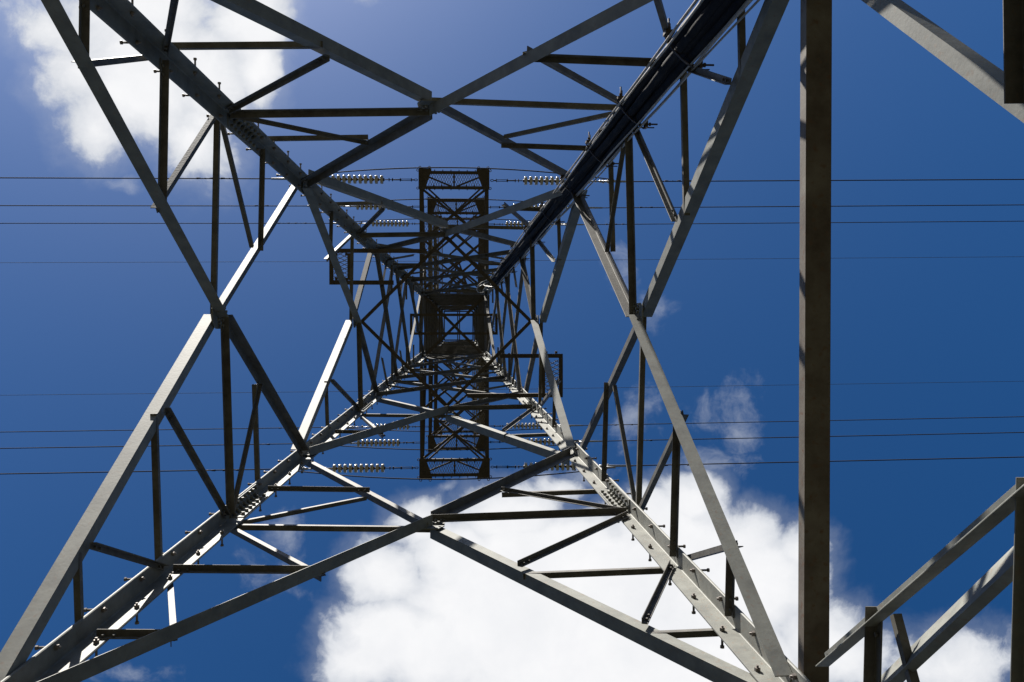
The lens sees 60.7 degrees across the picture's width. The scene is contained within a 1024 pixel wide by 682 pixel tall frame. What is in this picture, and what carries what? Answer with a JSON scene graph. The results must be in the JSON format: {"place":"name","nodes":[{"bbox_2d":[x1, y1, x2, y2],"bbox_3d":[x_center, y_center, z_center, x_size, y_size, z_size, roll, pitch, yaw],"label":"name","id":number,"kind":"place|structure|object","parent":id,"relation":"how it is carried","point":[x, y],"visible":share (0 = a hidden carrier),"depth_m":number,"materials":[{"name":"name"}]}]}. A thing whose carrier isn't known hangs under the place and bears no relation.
{"place":"outdoors","nodes":[
{"label":"outdoors","id":0,"kind":"place"},
{"bbox_2d":[0,0,1023,681],"label":"sky","id":1,"kind":"structure","parent":0,"point":[725,318],"materials":[{"name":"blue"}]},
{"label":"ground","id":2,"kind":"structure","parent":0,"visible":0},
{"bbox_2d":[0,0,1023,681],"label":"transmission tower","id":3,"kind":"structure","parent":2,"relation":"on","point":[752,644],"depth_m":7.14,"materials":[{"name":"metal"}]},
{"bbox_2d":[16,261,380,262],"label":"earth wire","id":4,"kind":"object","parent":3,"relation":"attached to","point":[113,262],"visible":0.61,"depth_m":41.36,"materials":[{"name":"metal"}]},
{"bbox_2d":[53,390,441,394],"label":"earth wire","id":5,"kind":"object","parent":3,"relation":"attached to","point":[233,392],"visible":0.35,"depth_m":41.78,"materials":[{"name":"metal"}]},
{"bbox_2d":[271,175,417,183],"bbox_3d":[-4.931,-4.776,25.789,4.290,0.353,0.256,0,-89,-3],"label":"insulator string","id":6,"kind":"object","parent":3,"relation":"attached to","point":[360,179],"visible":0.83,"depth_m":25.78,"materials":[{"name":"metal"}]},
{"bbox_2d":[0,177,270,178],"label":"conductor","id":7,"kind":"object","parent":6,"relation":"attached to","point":[114,178],"visible":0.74,"depth_m":25.38,"materials":[{"name":"metal"}]},
{"bbox_2d":[336,167,608,179],"bbox_3d":[-1.667,-4.787,24.953,9.538,1.781,0.034,0,-89,-3],"label":"jumper loop","id":8,"kind":"object","parent":6,"relation":"hanging from","point":[453,167],"visible":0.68,"depth_m":24.29,"materials":[{"name":"metal"}]},
{"bbox_2d":[300,464,418,472],"bbox_3d":[-4.922,3.784,25.915,4.290,0.353,0.256,0,-89,-3],"label":"insulator string","id":9,"kind":"object","parent":3,"relation":"attached to","point":[356,468],"visible":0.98,"depth_m":25.91,"materials":[{"name":"ceramic"}]},
{"bbox_2d":[0,469,270,474],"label":"conductor","id":10,"kind":"object","parent":9,"relation":"attached to","point":[133,471],"visible":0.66,"depth_m":25.53,"materials":[{"name":"metal"}]},
{"bbox_2d":[307,205,426,209],"bbox_3d":[-5.224,-4.860,31.531,4.290,0.353,0.256,0,-89,-3],"label":"insulator string","id":11,"kind":"object","parent":3,"relation":"attached to","point":[367,207],"visible":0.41,"depth_m":31.52,"materials":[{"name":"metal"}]},
{"bbox_2d":[0,205,269,206],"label":"conductor","id":12,"kind":"object","parent":11,"relation":"attached to","point":[127,205],"visible":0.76,"depth_m":31.03,"materials":[{"name":"metal"}]},
{"bbox_2d":[393,198,569,204],"bbox_3d":[-1.975,-4.871,30.744,9.514,1.682,0.034,0,-89,-3],"label":"jumper loop","id":13,"kind":"object","parent":11,"relation":"hanging from","point":[461,199],"visible":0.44,"depth_m":30.02,"materials":[{"name":"metal"}]},
{"bbox_2d":[333,221,427,226],"bbox_3d":[-5.489,-4.936,36.724,4.290,0.353,0.256,0,-89,-3],"label":"insulator string","id":14,"kind":"object","parent":3,"relation":"attached to","point":[388,223],"visible":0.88,"depth_m":36.71,"materials":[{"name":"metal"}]},
{"bbox_2d":[0,222,328,223],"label":"conductor","id":15,"kind":"object","parent":14,"relation":"attached to","point":[150,223],"visible":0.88,"depth_m":36.15,"materials":[{"name":"metal"}]},
{"bbox_2d":[355,218,566,223],"bbox_3d":[-2.254,-4.948,35.986,9.489,1.582,0.034,0,-89,-3],"label":"jumper loop","id":16,"kind":"object","parent":14,"relation":"hanging from","point":[446,218],"visible":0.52,"depth_m":35.56,"materials":[{"name":"metal"}]},
{"bbox_2d":[349,439,426,446],"bbox_3d":[-5.216,3.700,31.657,4.290,0.353,0.256,0,-89,-3],"label":"insulator string","id":17,"kind":"object","parent":3,"relation":"attached to","point":[376,443],"visible":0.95,"depth_m":31.65,"materials":[{"name":"ceramic"}]},
{"bbox_2d":[0,443,292,448],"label":"conductor","id":18,"kind":"object","parent":17,"relation":"attached to","point":[123,446],"visible":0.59,"depth_m":31.14,"materials":[{"name":"metal"}]},
{"bbox_2d":[348,424,428,429],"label":"insulator string","id":19,"kind":"object","parent":3,"relation":"attached to","point":[404,427],"visible":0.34,"depth_m":36.84,"materials":[{"name":"ceramic"}]},
{"bbox_2d":[12,427,320,431],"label":"conductor","id":20,"kind":"object","parent":19,"relation":"attached to","point":[133,430],"visible":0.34,"depth_m":36.22,"materials":[{"name":"metal"}]},
{"bbox_2d":[489,423,582,428],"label":"insulator string","id":21,"kind":"object","parent":3,"relation":"attached to","point":[522,425],"visible":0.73,"depth_m":37.14,"materials":[{"name":"ceramic"}]},
{"bbox_2d":[348,428,542,431],"bbox_3d":[-2.245,3.651,36.113,9.489,1.582,0.034,0,-89,-3],"label":"jumper loop","id":22,"kind":"object","parent":21,"relation":"hanging from","point":[446,431],"visible":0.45,"depth_m":35.67,"materials":[{"name":"metal"}]},
{"bbox_2d":[583,416,1023,425],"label":"conductor","id":23,"kind":"object","parent":21,"relation":"attached to","point":[830,420],"visible":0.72,"depth_m":37.89,"materials":[{"name":"metal"}]},
{"bbox_2d":[489,221,582,225],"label":"insulator string","id":24,"kind":"object","parent":3,"relation":"attached to","point":[515,224],"visible":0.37,"depth_m":37.01,"materials":[{"name":"ceramic"}]},
{"bbox_2d":[583,221,1021,224],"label":"conductor","id":25,"kind":"object","parent":24,"relation":"attached to","point":[831,222],"visible":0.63,"depth_m":37.81,"materials":[{"name":"metal"}]},
{"bbox_2d":[489,438,601,444],"bbox_3d":[1.182,3.688,31.997,4.290,0.353,0.256,0,-89,-3],"label":"insulator string","id":26,"kind":"object","parent":3,"relation":"attached to","point":[544,441],"visible":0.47,"depth_m":31.96,"materials":[{"name":"ceramic"}]},
{"bbox_2d":[343,443,579,449],"bbox_3d":[-1.966,3.728,30.871,9.514,1.682,0.034,0,-89,-3],"label":"jumper loop","id":27,"kind":"object","parent":26,"relation":"hanging from","point":[437,449],"visible":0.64,"depth_m":30.30,"materials":[{"name":"metal"}]},
{"bbox_2d":[612,432,1023,440],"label":"conductor","id":28,"kind":"object","parent":26,"relation":"attached to","point":[833,436],"visible":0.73,"depth_m":32.62,"materials":[{"name":"metal"}]},
{"bbox_2d":[489,204,602,208],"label":"insulator string","id":29,"kind":"object","parent":3,"relation":"attached to","point":[535,206],"visible":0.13,"depth_m":31.84,"materials":[{"name":"ceramic"}]},
{"bbox_2d":[603,204,1023,207],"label":"conductor","id":30,"kind":"object","parent":29,"relation":"attached to","point":[831,206],"visible":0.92,"depth_m":32.48,"materials":[{"name":"metal"}]},
{"bbox_2d":[490,176,625,184],"bbox_3d":[1.490,-4.787,26.131,4.290,0.353,0.256,0,-89,-3],"label":"insulator string","id":31,"kind":"object","parent":3,"relation":"attached to","point":[530,180],"visible":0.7,"depth_m":26.08,"materials":[{"name":"ceramic"}]},
{"bbox_2d":[634,179,1023,181],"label":"conductor","id":32,"kind":"object","parent":31,"relation":"attached to","point":[838,180],"visible":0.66,"depth_m":26.62,"materials":[{"name":"metal"}]},
{"bbox_2d":[491,462,632,470],"bbox_3d":[1.499,3.772,26.256,4.290,0.353,0.256,0,-89,-3],"label":"insulator string","id":33,"kind":"object","parent":3,"relation":"attached to","point":[567,467],"visible":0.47,"depth_m":26.21,"materials":[{"name":"ceramic"}]},
{"bbox_2d":[298,467,613,479],"bbox_3d":[-1.658,3.812,25.079,9.538,1.781,0.034,0,-89,-3],"label":"jumper loop","id":34,"kind":"object","parent":33,"relation":"hanging from","point":[444,479],"visible":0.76,"depth_m":24.40,"materials":[{"name":"metal"}]},
{"bbox_2d":[633,456,1023,465],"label":"conductor","id":35,"kind":"object","parent":33,"relation":"attached to","point":[845,460],"visible":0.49,"depth_m":26.76,"materials":[{"name":"metal"}]},
{"bbox_2d":[476,0,759,295],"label":"cable run","id":36,"kind":"object","parent":3,"relation":"attached to","point":[703,27],"visible":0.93,"depth_m":7.80,"materials":[{"name":"black plastic"}]},
{"bbox_2d":[526,257,941,260],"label":"earth wire","id":37,"kind":"object","parent":3,"relation":"attached to","point":[768,258],"visible":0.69,"depth_m":43.11,"materials":[{"name":"metal"}]},
{"bbox_2d":[490,381,1013,389],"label":"earth wire","id":38,"kind":"object","parent":3,"relation":"attached to","point":[757,385],"visible":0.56,"depth_m":43.10,"materials":[{"name":"metal"}]}
]}

